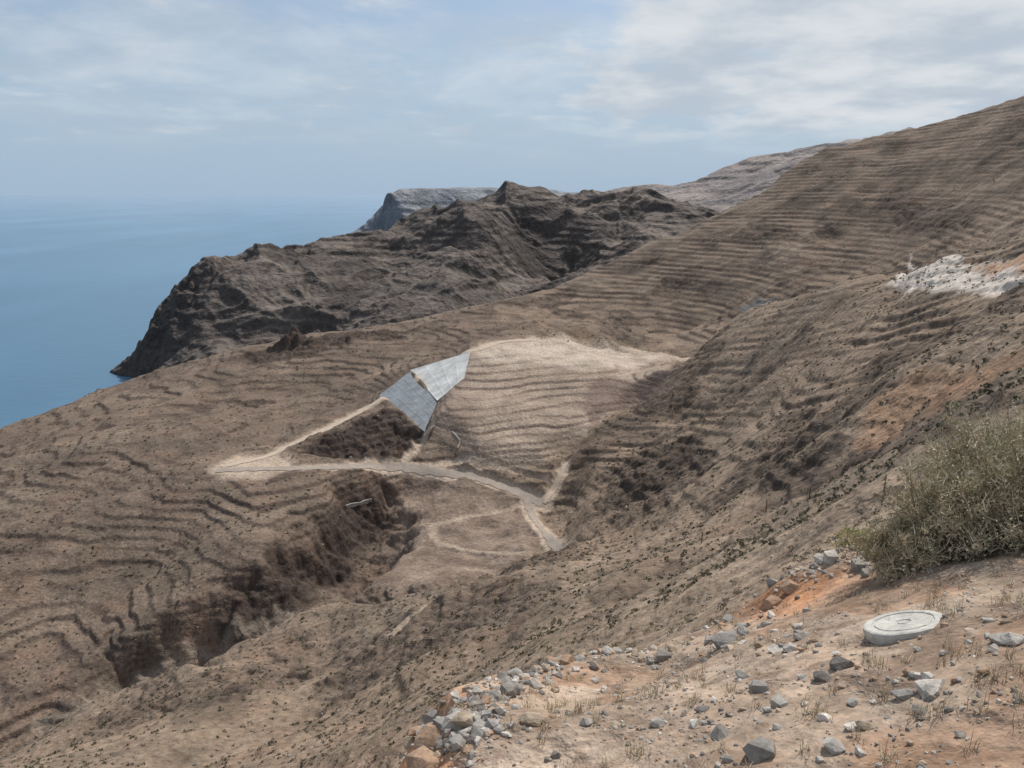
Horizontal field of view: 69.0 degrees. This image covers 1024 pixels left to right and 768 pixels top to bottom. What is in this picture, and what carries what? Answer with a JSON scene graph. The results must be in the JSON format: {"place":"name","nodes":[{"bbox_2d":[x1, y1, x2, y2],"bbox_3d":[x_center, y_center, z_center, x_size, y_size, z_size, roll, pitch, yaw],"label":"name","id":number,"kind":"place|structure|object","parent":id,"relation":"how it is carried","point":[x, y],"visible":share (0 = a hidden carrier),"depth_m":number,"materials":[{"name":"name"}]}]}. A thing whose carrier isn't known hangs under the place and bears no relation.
{"place":"outdoors","nodes":[
{"label":"outdoors","id":0,"kind":"place"},
{"bbox_2d":[0,195,385,427],"bbox_3d":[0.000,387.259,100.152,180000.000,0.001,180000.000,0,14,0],"label":"sea","id":1,"kind":"structure","parent":0,"point":[88,283],"depth_m":4517.03,"materials":[{"name":"liquid"}]},
{"bbox_2d":[222,338,534,466],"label":"dirt road","id":2,"kind":"structure","parent":0,"point":[483,347],"depth_m":505.85,"materials":[{"name":"beige soil"}]},
{"bbox_2d":[215,461,544,506],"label":"gravel road","id":3,"kind":"structure","parent":0,"point":[426,469],"depth_m":436.34,"materials":[{"name":"beige gravel"}]},
{"bbox_2d":[110,181,719,377],"bbox_3d":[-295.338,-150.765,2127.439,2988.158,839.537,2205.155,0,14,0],"label":"coastal ridge","id":4,"kind":"structure","parent":0,"point":[507,239],"depth_m":1814.72,"materials":[{"name":"stone"}]},
{"bbox_2d":[352,187,577,232],"bbox_3d":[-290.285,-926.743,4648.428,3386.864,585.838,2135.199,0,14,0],"label":"distant headland","id":5,"kind":"structure","parent":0,"point":[395,207],"depth_m":4385.09,"materials":[{"name":"grey stone"}]},
{"bbox_2d":[0,96,1023,767],"bbox_3d":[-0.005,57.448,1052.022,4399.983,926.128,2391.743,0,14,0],"label":"terrain","id":6,"kind":"structure","parent":0,"point":[518,414],"depth_m":331.84,"materials":[{"name":"brown soil"}]},
{"bbox_2d":[345,498,371,507],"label":"retaining wall","id":7,"kind":"structure","parent":6,"relation":"on","point":[366,501],"depth_m":414.69,"materials":[{"name":"stone"}]},
{"bbox_2d":[380,372,436,431],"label":"embankment lining","id":8,"kind":"object","parent":6,"relation":"on","point":[412,399],"visible":0.94,"depth_m":528.34,"materials":[{"name":"grey concrete"}]},
{"bbox_2d":[406,745,438,767],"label":"rock","id":9,"kind":"object","parent":6,"relation":"on","point":[423,756],"visible":0.76,"depth_m":5.63,"materials":[{"name":"stone"}]},
{"bbox_2d":[414,723,443,749],"bbox_3d":[-0.636,2.823,5.919,0.290,0.188,0.288,-7,17,20],"label":"rock","id":10,"kind":"object","parent":6,"relation":"on","point":[428,735],"visible":0.46,"depth_m":5.88,"materials":[{"name":"stone"}]},
{"bbox_2d":[433,716,444,731],"bbox_3d":[-0.546,2.755,5.983,0.184,0.140,0.153,10,17,33],"label":"rock","id":11,"kind":"object","parent":6,"relation":"on","point":[438,722],"visible":0.36,"depth_m":5.95,"materials":[{"name":"stone"}]},
{"bbox_2d":[410,352,469,400],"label":"concrete spillway","id":12,"kind":"object","parent":6,"relation":"on","point":[440,379],"visible":0.99,"depth_m":550.68,"materials":[{"name":"grey concrete"}]},
{"bbox_2d":[467,696,482,706],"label":"rock","id":13,"kind":"object","parent":6,"relation":"on","point":[474,698],"visible":0.41,"depth_m":6.89,"materials":[{"name":"stone"}]},
{"bbox_2d":[0,247,1022,767],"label":"scattered rocks","id":14,"kind":"object","parent":6,"relation":"on","point":[552,561],"visible":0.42,"depth_m":197.19,"materials":[{"name":"stone"}]},
{"bbox_2d":[0,161,1023,767],"bbox_3d":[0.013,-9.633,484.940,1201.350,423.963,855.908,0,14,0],"label":"scrub bushes","id":15,"kind":"object","parent":6,"relation":"on","point":[802,513],"visible":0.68,"depth_m":185.95,"materials":[{"name":"brown plant"}]},
{"bbox_2d":[503,680,522,694],"bbox_3d":[0.007,3.023,7.401,0.197,0.141,0.191,1,25,-19],"label":"rock","id":16,"kind":"object","parent":6,"relation":"on","point":[520,687],"visible":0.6,"depth_m":7.37,"materials":[{"name":"stone"}]},
{"bbox_2d":[520,712,543,726],"bbox_3d":[0.151,2.595,5.745,0.186,0.149,0.166,2,15,6],"label":"rock","id":17,"kind":"object","parent":6,"relation":"on","point":[526,718],"visible":0.9,"depth_m":5.69,"materials":[{"name":"stone"}]},
{"bbox_2d":[546,656,557,661],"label":"rock","id":18,"kind":"object","parent":6,"relation":"on","point":[554,659],"visible":0.49,"depth_m":9.41,"materials":[{"name":"stone"}]},
{"bbox_2d":[575,654,586,660],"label":"rock","id":19,"kind":"object","parent":6,"relation":"on","point":[580,657],"visible":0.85,"depth_m":9.27,"materials":[{"name":"stone"}]},
{"bbox_2d":[602,646,612,654],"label":"rock","id":20,"kind":"object","parent":6,"relation":"on","point":[606,650],"visible":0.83,"depth_m":9.36,"materials":[{"name":"stone"}]},
{"bbox_2d":[638,654,646,662],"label":"rock","id":21,"kind":"object","parent":6,"relation":"on","point":[642,658],"visible":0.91,"depth_m":9.03,"materials":[{"name":"stone"}]},
{"bbox_2d":[281,374,1022,766],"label":"scrub bushes","id":22,"kind":"object","parent":6,"relation":"on","point":[739,592],"visible":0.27,"depth_m":56.42,"materials":[{"name":"brown plant"}]},
{"bbox_2d":[667,644,678,651],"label":"rock","id":23,"kind":"object","parent":6,"relation":"on","point":[674,648],"visible":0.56,"depth_m":9.11,"materials":[{"name":"stone"}]},
{"bbox_2d":[399,541,1023,767],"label":"dry grass","id":24,"kind":"structure","parent":6,"relation":"on","point":[927,604],"depth_m":5.52,"materials":[{"name":"beige plant"}]},
{"bbox_2d":[402,545,1023,766],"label":"rubble stones","id":25,"kind":"object","parent":6,"relation":"on","point":[460,725],"visible":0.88,"depth_m":5.81,"materials":[{"name":"grey stone"}]},
{"bbox_2d":[404,549,1023,767],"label":"gravel","id":26,"kind":"structure","parent":6,"relation":"on","point":[859,751],"depth_m":5.46,"materials":[{"name":"gravel"}]},
{"bbox_2d":[711,631,738,649],"bbox_3d":[2.258,2.725,7.829,0.289,0.225,0.269,-14,8,-27],"label":"rock","id":27,"kind":"object","parent":6,"relation":"on","point":[723,638],"visible":0.62,"depth_m":7.77,"materials":[{"name":"stone"}]},
{"bbox_2d":[737,625,749,635],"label":"rock","id":28,"kind":"object","parent":6,"relation":"on","point":[743,630],"visible":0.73,"depth_m":8.18,"materials":[{"name":"stone"}]},
{"bbox_2d":[759,595,782,611],"bbox_3d":[3.284,2.775,9.334,0.289,0.232,0.262,-12,19,-38],"label":"rock","id":29,"kind":"object","parent":6,"relation":"on","point":[768,603],"visible":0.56,"depth_m":9.27,"materials":[{"name":"stone"}]},
{"bbox_2d":[779,579,799,594],"bbox_3d":[3.502,2.582,9.403,0.182,0.172,0.307,-7,16,-24],"label":"rock","id":30,"kind":"object","parent":6,"relation":"on","point":[789,586],"visible":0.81,"depth_m":9.36,"materials":[{"name":"stone"}]},
{"bbox_2d":[783,642,795,652],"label":"rock","id":31,"kind":"object","parent":6,"relation":"on","point":[788,647],"visible":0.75,"depth_m":6.34,"materials":[{"name":"stone"}]},
{"bbox_2d":[813,553,823,563],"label":"rock","id":32,"kind":"object","parent":6,"relation":"on","point":[818,557],"visible":0.73,"depth_m":9.56,"materials":[{"name":"stone"}]},
{"bbox_2d":[829,524,869,547],"bbox_3d":[4.589,2.018,9.945,0.634,0.367,0.694,10,17,33],"label":"shrub","id":33,"kind":"object","parent":6,"relation":"on","point":[843,542],"visible":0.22,"depth_m":9.91,"materials":[{"name":"green plant"}]},
{"bbox_2d":[855,720,874,730],"bbox_3d":[2.192,2.121,4.622,0.123,0.059,0.080,3,2,33],"label":"rock","id":34,"kind":"object","parent":6,"relation":"on","point":[865,725],"visible":0.91,"depth_m":4.61,"materials":[{"name":"stone"}]},
{"bbox_2d":[835,511,945,583],"bbox_3d":[4.264,1.773,8.143,1.274,0.761,1.236,0,14,0],"label":"shrub","id":35,"kind":"object","parent":6,"relation":"on","point":[886,561],"visible":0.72,"depth_m":8.09,"materials":[{"name":"green plant"}]},
{"bbox_2d":[863,610,941,644],"bbox_3d":[3.105,1.925,5.894,0.596,0.099,0.605,-11,-7,-36],"label":"manhole cover","id":36,"kind":"object","parent":6,"relation":"on","point":[891,627],"visible":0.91,"depth_m":5.83,"materials":[{"name":"concrete"}]},
{"bbox_2d":[920,683,934,691],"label":"rock","id":37,"kind":"object","parent":6,"relation":"on","point":[926,686],"visible":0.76,"depth_m":4.75,"materials":[{"name":"stone"}]},
{"bbox_2d":[869,449,998,573],"bbox_3d":[4.703,1.331,8.137,1.461,1.260,1.261,-4,15,-15],"label":"shrub","id":38,"kind":"object","parent":6,"relation":"on","point":[920,511],"visible":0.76,"depth_m":7.98,"materials":[{"name":"green plant"}]},
{"bbox_2d":[896,419,1023,563],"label":"shrub","id":39,"kind":"object","parent":6,"relation":"on","point":[979,487],"visible":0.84,"depth_m":7.75,"materials":[{"name":"green plant"}]},
{"bbox_2d":[899,398,1021,523],"bbox_3d":[5.498,1.013,8.850,1.598,1.695,1.641,7,16,26],"label":"shrub","id":40,"kind":"object","parent":6,"relation":"on","point":[960,441],"visible":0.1,"depth_m":8.80,"materials":[{"name":"green plant"}]},
{"bbox_2d":[925,368,1023,526],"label":"shrub","id":41,"kind":"object","parent":6,"relation":"on","point":[984,435],"visible":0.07,"depth_m":8.72,"materials":[{"name":"green plant"}]},
{"bbox_2d":[954,389,1023,557],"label":"shrub","id":42,"kind":"object","parent":6,"relation":"on","point":[1013,452],"visible":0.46,"depth_m":7.82,"materials":[{"name":"green plant"}]},
{"bbox_2d":[1000,632,1023,645],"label":"rock","id":43,"kind":"object","parent":6,"relation":"on","point":[1008,637],"visible":0.85,"depth_m":4.92,"materials":[{"name":"stone"}]},
{"bbox_2d":[0,0,1023,195],"label":"sky","id":44,"kind":"structure","parent":0,"point":[98,97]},
{"bbox_2d":[522,494,564,550],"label":"dirt road","id":45,"kind":"structure","parent":0,"point":[553,543],"depth_m":372.06,"materials":[{"name":"beige soil"}]},
{"bbox_2d":[543,462,567,503],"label":"dirt road","id":46,"kind":"structure","parent":0,"point":[551,491],"depth_m":431.90,"materials":[{"name":"beige soil"}]},
{"bbox_2d":[605,127,915,211],"bbox_3d":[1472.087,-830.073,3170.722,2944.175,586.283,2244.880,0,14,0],"label":"distant mountain slope","id":47,"kind":"structure","parent":0,"point":[723,188],"depth_m":3070.99,"materials":[{"name":"grey stone"}]}
]}

